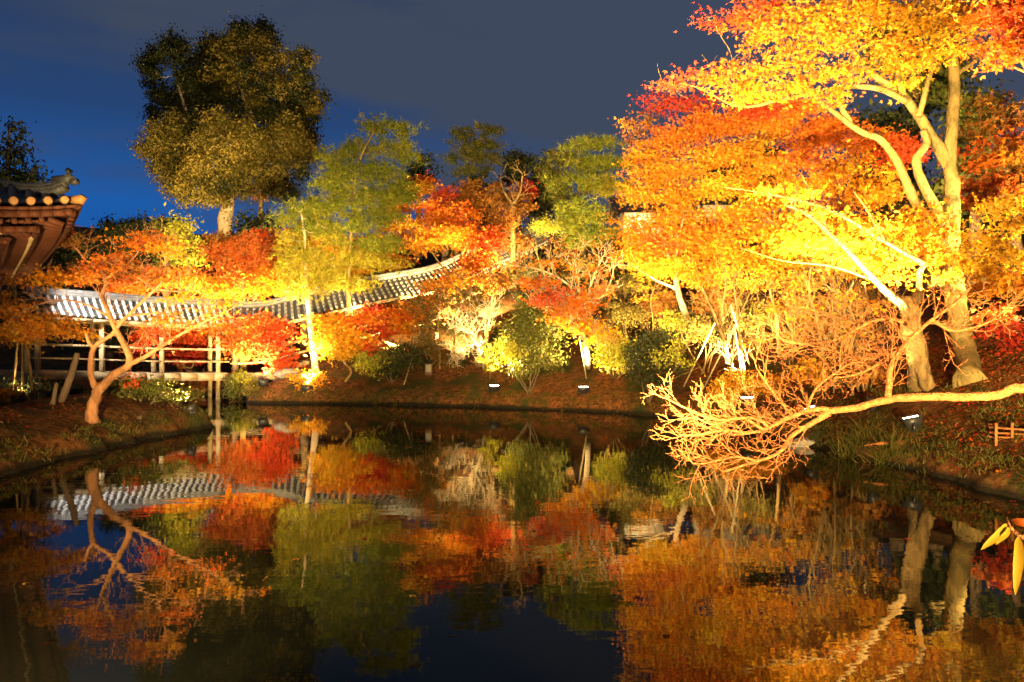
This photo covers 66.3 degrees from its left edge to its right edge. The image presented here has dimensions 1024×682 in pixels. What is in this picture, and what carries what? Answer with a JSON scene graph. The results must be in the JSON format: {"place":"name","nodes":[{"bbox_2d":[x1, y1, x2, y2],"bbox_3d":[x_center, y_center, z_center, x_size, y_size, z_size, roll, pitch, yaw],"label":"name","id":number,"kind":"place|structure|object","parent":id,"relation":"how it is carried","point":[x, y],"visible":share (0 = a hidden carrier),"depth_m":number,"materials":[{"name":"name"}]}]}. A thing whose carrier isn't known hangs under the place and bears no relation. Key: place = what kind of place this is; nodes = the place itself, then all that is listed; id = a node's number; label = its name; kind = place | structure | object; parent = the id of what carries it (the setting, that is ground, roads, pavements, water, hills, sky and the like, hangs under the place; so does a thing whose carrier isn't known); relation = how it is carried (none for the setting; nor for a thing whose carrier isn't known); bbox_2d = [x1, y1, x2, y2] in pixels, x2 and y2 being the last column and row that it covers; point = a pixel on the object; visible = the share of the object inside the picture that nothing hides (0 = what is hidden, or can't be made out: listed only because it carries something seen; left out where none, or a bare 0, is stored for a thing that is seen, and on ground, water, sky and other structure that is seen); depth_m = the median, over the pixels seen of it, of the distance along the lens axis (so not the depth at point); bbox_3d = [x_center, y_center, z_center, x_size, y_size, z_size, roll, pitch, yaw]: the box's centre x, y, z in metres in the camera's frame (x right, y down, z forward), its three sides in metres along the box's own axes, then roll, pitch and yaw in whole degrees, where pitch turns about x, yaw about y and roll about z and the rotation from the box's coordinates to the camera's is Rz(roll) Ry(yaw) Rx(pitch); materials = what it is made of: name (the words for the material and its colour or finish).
{"place":"outdoors","nodes":[
{"label":"outdoors","id":0,"kind":"place"},
{"bbox_2d":[0,395,1023,681],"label":"pond water","id":1,"kind":"structure","parent":0,"point":[808,571],"depth_m":7.93,"materials":[{"name":"black liquid"}]},
{"bbox_2d":[25,286,232,398],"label":"covered bridge","id":2,"kind":"structure","parent":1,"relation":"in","point":[89,314],"depth_m":28.00,"materials":[{"name":"tile"}]},
{"bbox_2d":[1,404,1023,667],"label":"floating leaves","id":3,"kind":"object","parent":1,"relation":"on","point":[531,530],"visible":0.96,"depth_m":10.65,"materials":[{"name":"brown plant"}]},
{"bbox_2d":[0,209,1023,499],"bbox_3d":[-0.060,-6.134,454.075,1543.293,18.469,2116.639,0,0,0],"label":"ground","id":4,"kind":"structure","parent":0,"point":[472,379],"depth_m":23.83,"materials":[{"name":"brown plant"}]},
{"bbox_2d":[0,383,25,404],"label":"shrub","id":5,"kind":"object","parent":4,"relation":"on","point":[5,397],"visible":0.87,"depth_m":19.58,"materials":[{"name":"green plant"}]},
{"bbox_2d":[0,116,52,320],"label":"dark conifer","id":6,"kind":"object","parent":4,"relation":"on","point":[32,175],"visible":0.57,"depth_m":47.86,"materials":[{"name":"green plant"}]},
{"bbox_2d":[0,299,68,387],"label":"veranda","id":7,"kind":"object","parent":4,"relation":"on","point":[6,374],"visible":0.32,"depth_m":25.80,"materials":[{"name":"brown wood"}]},
{"bbox_2d":[0,271,71,399],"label":"thin tree","id":8,"kind":"object","parent":4,"relation":"on","point":[3,294],"visible":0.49,"depth_m":19.99,"materials":[{"name":"orange plant"}]},
{"bbox_2d":[0,168,86,282],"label":"temple hall","id":9,"kind":"structure","parent":4,"relation":"on","point":[38,221],"depth_m":13.13,"materials":[{"name":"wood"}]},
{"bbox_2d":[1,375,89,399],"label":"shrub","id":10,"kind":"object","parent":4,"relation":"on","point":[49,390],"visible":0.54,"depth_m":20.40,"materials":[{"name":"green plant"}]},
{"bbox_2d":[57,352,79,402],"bbox_3d":[-9.897,0.824,17.502,0.504,1.136,0.166,0,0,0],"label":"wooden post","id":11,"kind":"object","parent":4,"relation":"on","point":[64,392],"visible":1,"depth_m":17.44,"materials":[{"name":"brown wood"}]},
{"bbox_2d":[44,227,110,288],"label":"evergreen","id":12,"kind":"object","parent":4,"relation":"on","point":[63,254],"visible":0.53,"depth_m":46.99,"materials":[{"name":"green plant"}]},
{"bbox_2d":[63,323,158,370],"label":"maple tree","id":13,"kind":"object","parent":4,"relation":"on","point":[110,352],"visible":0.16,"depth_m":37.60,"materials":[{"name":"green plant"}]},
{"bbox_2d":[88,209,155,293],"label":"evergreen","id":14,"kind":"object","parent":4,"relation":"on","point":[117,230],"visible":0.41,"depth_m":49.56,"materials":[{"name":"green plant"}]},
{"bbox_2d":[0,214,272,423],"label":"maple tree","id":15,"kind":"object","parent":4,"relation":"on","point":[54,279],"visible":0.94,"depth_m":16.46,"materials":[{"name":"orange plant"}]},
{"bbox_2d":[65,258,229,371],"bbox_3d":[-16.909,-1.111,35.277,9.806,5.595,3.186,0,0,25],"label":"maple tree","id":16,"kind":"object","parent":4,"relation":"on","point":[135,289],"visible":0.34,"depth_m":34.59,"materials":[{"name":"orange plant"}]},
{"bbox_2d":[104,372,203,419],"bbox_3d":[-8.812,1.263,19.069,1.976,1.119,1.831,0,0,31],"label":"camellia shrub","id":17,"kind":"object","parent":4,"relation":"on","point":[142,389],"visible":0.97,"depth_m":18.93,"materials":[{"name":"green plant"}]},
{"bbox_2d":[118,326,224,384],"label":"maple tree","id":18,"kind":"object","parent":4,"relation":"on","point":[193,342],"visible":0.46,"depth_m":31.99,"materials":[{"name":"red plant"}]},
{"bbox_2d":[139,206,203,296],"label":"evergreen","id":19,"kind":"object","parent":4,"relation":"on","point":[156,224],"visible":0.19,"depth_m":45.49,"materials":[{"name":"green plant"}]},
{"bbox_2d":[152,202,215,371],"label":"evergreen","id":20,"kind":"object","parent":4,"relation":"on","point":[188,236],"visible":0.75,"depth_m":38.60,"materials":[{"name":"yellow plant"}]},
{"bbox_2d":[124,10,338,238],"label":"giant evergreen","id":21,"kind":"object","parent":4,"relation":"on","point":[194,133],"visible":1,"depth_m":58.70,"materials":[{"name":"green plant"}]},
{"bbox_2d":[219,367,265,401],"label":"shrub","id":22,"kind":"object","parent":4,"relation":"on","point":[234,382],"visible":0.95,"depth_m":28.18,"materials":[{"name":"green plant"}]},
{"bbox_2d":[185,222,300,371],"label":"maple tree","id":23,"kind":"object","parent":4,"relation":"on","point":[259,246],"visible":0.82,"depth_m":34.52,"materials":[{"name":"orange plant"}]},
{"bbox_2d":[180,304,308,378],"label":"maple tree","id":24,"kind":"object","parent":4,"relation":"on","point":[260,327],"visible":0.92,"depth_m":29.09,"materials":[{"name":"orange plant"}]},
{"bbox_2d":[224,207,290,293],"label":"evergreen","id":25,"kind":"object","parent":4,"relation":"on","point":[256,223],"visible":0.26,"depth_m":51.56,"materials":[{"name":"green plant"}]},
{"bbox_2d":[260,193,349,372],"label":"pine tree","id":26,"kind":"object","parent":4,"relation":"on","point":[313,258],"visible":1,"depth_m":28.57,"materials":[{"name":"yellow plant"}]},
{"bbox_2d":[284,366,329,392],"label":"mound shrub","id":27,"kind":"object","parent":4,"relation":"on","point":[304,378],"visible":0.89,"depth_m":28.09,"materials":[{"name":"yellow plant"}]},
{"bbox_2d":[281,191,337,350],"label":"evergreen","id":28,"kind":"object","parent":4,"relation":"on","point":[302,345],"visible":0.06,"depth_m":39.79,"materials":[{"name":"green plant"}]},
{"bbox_2d":[296,304,392,381],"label":"maple tree","id":29,"kind":"object","parent":4,"relation":"on","point":[353,326],"visible":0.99,"depth_m":27.72,"materials":[{"name":"orange plant"}]},
{"bbox_2d":[290,110,429,343],"bbox_3d":[-5.929,-4.539,30.830,5.774,9.705,3.349,0,0,-20],"label":"pine tree","id":30,"kind":"object","parent":4,"relation":"on","point":[336,177],"visible":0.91,"depth_m":30.73,"materials":[{"name":"green plant"}]},
{"bbox_2d":[298,174,441,311],"bbox_3d":[-6.519,-4.548,35.411,7.135,6.466,4.151,0,0,0],"label":"maple tree","id":31,"kind":"object","parent":4,"relation":"on","point":[404,207],"visible":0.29,"depth_m":35.18,"materials":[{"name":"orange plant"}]},
{"bbox_2d":[347,336,430,382],"bbox_3d":[-4.396,0.697,27.969,3.166,1.795,1.760,0,0,0],"label":"shrub","id":32,"kind":"object","parent":4,"relation":"on","point":[396,355],"visible":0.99,"depth_m":27.74,"materials":[{"name":"green plant"}]},
{"bbox_2d":[230,224,553,381],"bbox_3d":[-3.814,-2.450,35.715,4.590,8.031,18.278,0,0,44],"label":"stair corridor","id":33,"kind":"object","parent":4,"relation":"on","point":[395,290],"visible":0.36,"depth_m":31.69,"materials":[{"name":"tile"}]},
{"bbox_2d":[396,147,446,264],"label":"evergreen","id":34,"kind":"object","parent":4,"relation":"on","point":[421,169],"visible":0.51,"depth_m":49.75,"materials":[{"name":"green plant"}]},
{"bbox_2d":[355,249,506,361],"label":"maple tree","id":35,"kind":"object","parent":4,"relation":"on","point":[398,320],"visible":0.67,"depth_m":29.61,"materials":[{"name":"orange plant"}]},
{"bbox_2d":[404,233,488,360],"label":"leaning tree","id":36,"kind":"object","parent":4,"relation":"on","point":[455,277],"visible":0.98,"depth_m":28.56,"materials":[{"name":"orange plant"}]},
{"bbox_2d":[393,279,500,369],"bbox_3d":[-2.350,-0.656,28.878,3.893,3.701,2.950,0,0,-33],"label":"olive shrub","id":37,"kind":"object","parent":4,"relation":"on","point":[432,318],"visible":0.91,"depth_m":28.50,"materials":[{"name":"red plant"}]},
{"bbox_2d":[408,169,528,303],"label":"maple tree","id":38,"kind":"object","parent":4,"relation":"on","point":[468,237],"visible":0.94,"depth_m":35.52,"materials":[{"name":"orange plant"}]},
{"bbox_2d":[431,288,505,369],"bbox_3d":[-1.498,-0.420,27.013,2.441,2.963,1.532,0,0,-25],"label":"twiggy bush","id":39,"kind":"object","parent":4,"relation":"on","point":[477,344],"visible":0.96,"depth_m":26.97,"materials":[{"name":"white plant"}]},
{"bbox_2d":[433,121,508,219],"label":"pine tree","id":40,"kind":"object","parent":4,"relation":"on","point":[475,152],"visible":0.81,"depth_m":47.76,"materials":[{"name":"green plant"}]},
{"bbox_2d":[475,340,505,378],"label":"shrub","id":41,"kind":"object","parent":4,"relation":"on","point":[485,359],"visible":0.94,"depth_m":26.93,"materials":[{"name":"yellow plant"}]},
{"bbox_2d":[463,265,521,338],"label":"young tree","id":42,"kind":"object","parent":4,"relation":"on","point":[493,283],"visible":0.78,"depth_m":30.82,"materials":[{"name":"orange plant"}]},
{"bbox_2d":[453,176,544,268],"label":"maple tree","id":43,"kind":"object","parent":4,"relation":"on","point":[474,187],"visible":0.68,"depth_m":40.48,"materials":[{"name":"orange plant"}]},
{"bbox_2d":[487,157,535,288],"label":"bare tree","id":44,"kind":"object","parent":4,"relation":"on","point":[512,252],"visible":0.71,"depth_m":37.95,"materials":[{"name":"orange plant"}]},
{"bbox_2d":[0,379,1023,477],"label":"grass","id":45,"kind":"structure","parent":4,"relation":"on","point":[911,441],"depth_m":15.61,"materials":[{"name":"brown plant"}]},
{"bbox_2d":[0,290,1023,488],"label":"fallen leaves","id":46,"kind":"object","parent":4,"relation":"on","point":[964,406],"depth_m":16.18,"materials":[{"name":"brown plant"}]},
{"bbox_2d":[494,145,540,229],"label":"evergreen","id":47,"kind":"object","parent":4,"relation":"on","point":[517,175],"visible":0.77,"depth_m":51.35,"materials":[{"name":"green plant"}]},
{"bbox_2d":[487,287,574,394],"bbox_3d":[0.691,-0.047,26.006,3.209,3.630,2.551,0,0,0],"label":"round shrub","id":48,"kind":"object","parent":4,"relation":"on","point":[517,349],"visible":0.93,"depth_m":25.66,"materials":[{"name":"green plant"}]},
{"bbox_2d":[515,149,568,233],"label":"evergreen","id":49,"kind":"object","parent":4,"relation":"on","point":[545,206],"visible":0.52,"depth_m":49.13,"materials":[{"name":"green plant"}]},
{"bbox_2d":[521,211,565,280],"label":"shrub","id":50,"kind":"object","parent":4,"relation":"on","point":[543,226],"visible":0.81,"depth_m":37.98,"materials":[{"name":"yellow plant"}]},
{"bbox_2d":[487,226,636,370],"bbox_3d":[1.548,-1.255,24.453,4.510,4.659,3.293,0,0,-25],"label":"maple tree","id":51,"kind":"object","parent":4,"relation":"on","point":[556,302],"visible":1,"depth_m":24.04,"materials":[{"name":"orange plant"}]},
{"bbox_2d":[536,191,621,257],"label":"pine tree","id":52,"kind":"object","parent":4,"relation":"on","point":[573,222],"visible":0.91,"depth_m":35.73,"materials":[{"name":"yellow plant"}]},
{"bbox_2d":[539,236,630,333],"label":"maple tree","id":53,"kind":"object","parent":4,"relation":"on","point":[581,279],"visible":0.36,"depth_m":29.10,"materials":[{"name":"plant"}]},
{"bbox_2d":[534,132,638,258],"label":"pine tree","id":54,"kind":"object","parent":4,"relation":"on","point":[561,182],"visible":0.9,"depth_m":39.73,"materials":[{"name":"green plant"}]},
{"bbox_2d":[587,322,637,378],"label":"shrub","id":55,"kind":"object","parent":4,"relation":"on","point":[612,354],"visible":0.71,"depth_m":24.08,"materials":[{"name":"yellow plant"}]},
{"bbox_2d":[601,298,657,360],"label":"shrub","id":56,"kind":"object","parent":4,"relation":"on","point":[627,315],"visible":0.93,"depth_m":26.35,"materials":[{"name":"yellow plant"}]},
{"bbox_2d":[589,204,683,320],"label":"young tree","id":57,"kind":"object","parent":4,"relation":"on","point":[625,300],"visible":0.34,"depth_m":30.94,"materials":[{"name":"orange plant"}]},
{"bbox_2d":[612,271,663,333],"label":"young tree","id":58,"kind":"object","parent":4,"relation":"on","point":[629,287],"visible":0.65,"depth_m":28.86,"materials":[{"name":"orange plant"}]},
{"bbox_2d":[606,196,675,234],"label":"tea house","id":59,"kind":"structure","parent":4,"relation":"on","point":[613,205],"depth_m":52.01,"materials":[{"name":"white paint"}]},
{"bbox_2d":[628,269,674,351],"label":"young tree","id":60,"kind":"object","parent":4,"relation":"on","point":[647,295],"visible":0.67,"depth_m":25.98,"materials":[{"name":"yellow plant"}]},
{"bbox_2d":[612,322,695,402],"bbox_3d":[4.205,0.645,23.449,2.372,2.440,1.969,0,0,-33],"label":"shrub","id":61,"kind":"object","parent":4,"relation":"on","point":[643,347],"visible":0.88,"depth_m":23.33,"materials":[{"name":"green plant"}]},
{"bbox_2d":[637,283,689,349],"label":"young tree","id":62,"kind":"object","parent":4,"relation":"on","point":[668,297],"visible":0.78,"depth_m":26.60,"materials":[{"name":"orange plant"}]},
{"bbox_2d":[639,328,700,380],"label":"lit shrub","id":63,"kind":"object","parent":4,"relation":"on","point":[679,342],"visible":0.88,"depth_m":22.58,"materials":[{"name":"yellow plant"}]},
{"bbox_2d":[648,302,695,370],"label":"shrub","id":64,"kind":"object","parent":4,"relation":"on","point":[669,323],"visible":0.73,"depth_m":25.02,"materials":[{"name":"yellow plant"}]},
{"bbox_2d":[601,195,753,334],"bbox_3d":[5.419,-2.423,25.693,5.082,4.731,4.258,0,0,0],"label":"maple tree","id":65,"kind":"object","parent":4,"relation":"on","point":[662,244],"visible":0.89,"depth_m":25.04,"materials":[{"name":"yellow plant"}]},
{"bbox_2d":[642,282,731,346],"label":"evergreen","id":66,"kind":"object","parent":4,"relation":"on","point":[689,311],"visible":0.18,"depth_m":26.97,"materials":[{"name":"green plant"}]},
{"bbox_2d":[675,306,726,374],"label":"shrub","id":67,"kind":"object","parent":4,"relation":"on","point":[703,330],"visible":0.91,"depth_m":23.97,"materials":[{"name":"yellow plant"}]},
{"bbox_2d":[687,283,747,347],"bbox_3d":[6.790,-0.879,25.976,2.450,2.272,1.866,0,0,-16],"label":"shrub","id":68,"kind":"object","parent":4,"relation":"on","point":[713,300],"visible":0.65,"depth_m":25.58,"materials":[{"name":"orange plant"}]},
{"bbox_2d":[682,258,764,366],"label":"young tree","id":69,"kind":"object","parent":4,"relation":"on","point":[726,354],"visible":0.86,"depth_m":21.59,"materials":[{"name":"yellow plant"}]},
{"bbox_2d":[680,189,780,229],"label":"tea house","id":70,"kind":"structure","parent":4,"relation":"on","point":[720,203],"depth_m":50.00,"materials":[{"name":"white paint"}]},
{"bbox_2d":[688,143,791,188],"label":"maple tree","id":71,"kind":"object","parent":4,"relation":"on","point":[745,166],"visible":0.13,"depth_m":50.90,"materials":[{"name":"orange plant"}]},
{"bbox_2d":[702,365,796,405],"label":"mound shrub","id":72,"kind":"object","parent":4,"relation":"on","point":[736,385],"visible":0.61,"depth_m":20.43,"materials":[{"name":"orange plant"}]},
{"bbox_2d":[703,260,801,374],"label":"young tree","id":73,"kind":"object","parent":4,"relation":"on","point":[746,301],"visible":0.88,"depth_m":21.39,"materials":[{"name":"yellow plant"}]},
{"bbox_2d":[727,291,788,352],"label":"shrub","id":74,"kind":"object","parent":4,"relation":"on","point":[747,310],"visible":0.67,"depth_m":23.84,"materials":[{"name":"yellow plant"}]},
{"bbox_2d":[607,85,939,333],"bbox_3d":[8.682,-4.734,26.791,10.926,9.102,4.338,0,0,0],"label":"maple tree","id":75,"kind":"object","parent":4,"relation":"on","point":[774,122],"visible":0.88,"depth_m":26.43,"materials":[{"name":"orange plant"}]},
{"bbox_2d":[703,260,844,355],"bbox_3d":[7.598,-1.086,22.673,3.404,3.121,2.392,0,0,-15],"label":"cherry thicket","id":76,"kind":"object","parent":4,"relation":"on","point":[749,278],"visible":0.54,"depth_m":22.91,"materials":[{"name":"plant"}]},
{"bbox_2d":[728,282,842,376],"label":"young tree","id":77,"kind":"object","parent":4,"relation":"on","point":[770,307],"visible":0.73,"depth_m":19.56,"materials":[{"name":"orange plant"}]},
{"bbox_2d":[774,280,824,340],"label":"shrub","id":78,"kind":"object","parent":4,"relation":"on","point":[784,305],"visible":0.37,"depth_m":23.67,"materials":[{"name":"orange plant"}]},
{"bbox_2d":[700,136,919,350],"bbox_3d":[7.558,-2.538,20.054,5.176,5.755,4.413,0,0,25],"label":"maple tree","id":79,"kind":"object","parent":4,"relation":"on","point":[831,173],"visible":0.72,"depth_m":19.43,"materials":[{"name":"orange plant"}]},
{"bbox_2d":[784,351,838,394],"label":"shrub","id":80,"kind":"object","parent":4,"relation":"on","point":[813,374],"visible":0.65,"depth_m":18.78,"materials":[{"name":"orange plant"}]},
{"bbox_2d":[778,235,855,377],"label":"young tree","id":81,"kind":"object","parent":4,"relation":"on","point":[808,284],"visible":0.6,"depth_m":18.59,"materials":[{"name":"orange plant"}]},
{"bbox_2d":[645,0,1018,388],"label":"maple tree","id":82,"kind":"object","parent":4,"relation":"on","point":[946,152],"visible":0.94,"depth_m":15.27,"materials":[{"name":"yellow plant"}]},
{"bbox_2d":[642,264,1023,500],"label":"bare cherry","id":83,"kind":"object","parent":4,"relation":"on","point":[888,397],"visible":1,"depth_m":6.79,"materials":[{"name":"plant"}]},
{"bbox_2d":[793,250,899,392],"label":"young tree","id":84,"kind":"object","parent":4,"relation":"on","point":[870,288],"visible":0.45,"depth_m":18.50,"materials":[{"name":"orange plant"}]},
{"bbox_2d":[806,413,889,458],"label":"grass tuft","id":85,"kind":"object","parent":4,"relation":"on","point":[857,438],"visible":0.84,"depth_m":14.91,"materials":[{"name":"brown grass"}]},
{"bbox_2d":[717,174,987,391],"bbox_3d":[6.456,-0.936,14.881,5.454,4.236,2.907,0,0,-32],"label":"maple tree","id":86,"kind":"object","parent":4,"relation":"on","point":[920,378],"visible":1,"depth_m":15.04,"materials":[{"name":"yellow plant"}]},
{"bbox_2d":[831,352,887,392],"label":"shrub","id":87,"kind":"object","parent":4,"relation":"on","point":[874,376],"visible":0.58,"depth_m":17.20,"materials":[{"name":"orange plant"}]},
{"bbox_2d":[807,259,921,395],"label":"young tree","id":88,"kind":"object","parent":4,"relation":"on","point":[851,299],"visible":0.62,"depth_m":17.38,"materials":[{"name":"orange plant"}]},
{"bbox_2d":[848,422,932,466],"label":"grass tuft","id":89,"kind":"object","parent":4,"relation":"on","point":[888,447],"visible":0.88,"depth_m":13.94,"materials":[{"name":"green grass"}]},
{"bbox_2d":[847,92,945,253],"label":"evergreen","id":90,"kind":"object","parent":4,"relation":"on","point":[888,118],"visible":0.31,"depth_m":30.80,"materials":[{"name":"orange plant"}]},
{"bbox_2d":[899,413,921,431],"bbox_3d":[7.250,1.489,14.259,0.315,0.322,0.541,0,0,18],"label":"floodlight","id":91,"kind":"object","parent":4,"relation":"on","point":[913,422],"visible":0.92,"depth_m":14.08,"materials":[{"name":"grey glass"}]},
{"bbox_2d":[876,169,996,256],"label":"evergreen","id":92,"kind":"object","parent":4,"relation":"on","point":[964,213],"visible":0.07,"depth_m":28.33,"materials":[{"name":"orange plant"}]},
{"bbox_2d":[920,188,1023,305],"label":"maple tree","id":93,"kind":"object","parent":4,"relation":"on","point":[1014,255],"visible":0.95,"depth_m":14.83,"materials":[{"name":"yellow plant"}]},
{"bbox_2d":[927,78,1019,256],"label":"evergreen","id":94,"kind":"object","parent":4,"relation":"on","point":[939,183],"visible":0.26,"depth_m":26.59,"materials":[{"name":"orange plant"}]},
{"bbox_2d":[927,74,1023,218],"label":"maple tree","id":95,"kind":"object","parent":4,"relation":"on","point":[1003,158],"visible":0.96,"depth_m":18.59,"materials":[{"name":"orange plant"}]},
{"bbox_2d":[960,0,1023,79],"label":"maple tree","id":96,"kind":"object","parent":4,"relation":"on","point":[998,13],"visible":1,"depth_m":14.05,"materials":[{"name":"orange plant"}]},
{"bbox_2d":[961,133,1023,252],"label":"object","id":97,"kind":"object","parent":4,"relation":"on","point":[1015,243],"visible":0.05,"depth_m":25.80,"materials":[{"name":"orange plant"}]},
{"bbox_2d":[967,278,1023,316],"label":"evergreen","id":98,"kind":"object","parent":4,"relation":"on","point":[1008,298],"visible":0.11,"depth_m":19.92,"materials":[{"name":"orange plant"}]},
{"bbox_2d":[969,301,1023,362],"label":"maple tree","id":99,"kind":"object","parent":4,"relation":"on","point":[1015,326],"visible":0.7,"depth_m":16.22,"materials":[{"name":"red plant"}]},
{"bbox_2d":[0,0,1023,237],"label":"sky","id":100,"kind":"structure","parent":0,"point":[546,72],"materials":[{"name":"blue"}]},
{"bbox_2d":[848,0,990,190],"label":"maple tree","id":101,"kind":"object","parent":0,"point":[938,87],"visible":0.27,"depth_m":37.37,"materials":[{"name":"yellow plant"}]},
{"bbox_2d":[981,517,1023,594],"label":"leaves","id":102,"kind":"object","parent":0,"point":[1001,533],"visible":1,"depth_m":1.89,"materials":[{"name":"plant"}]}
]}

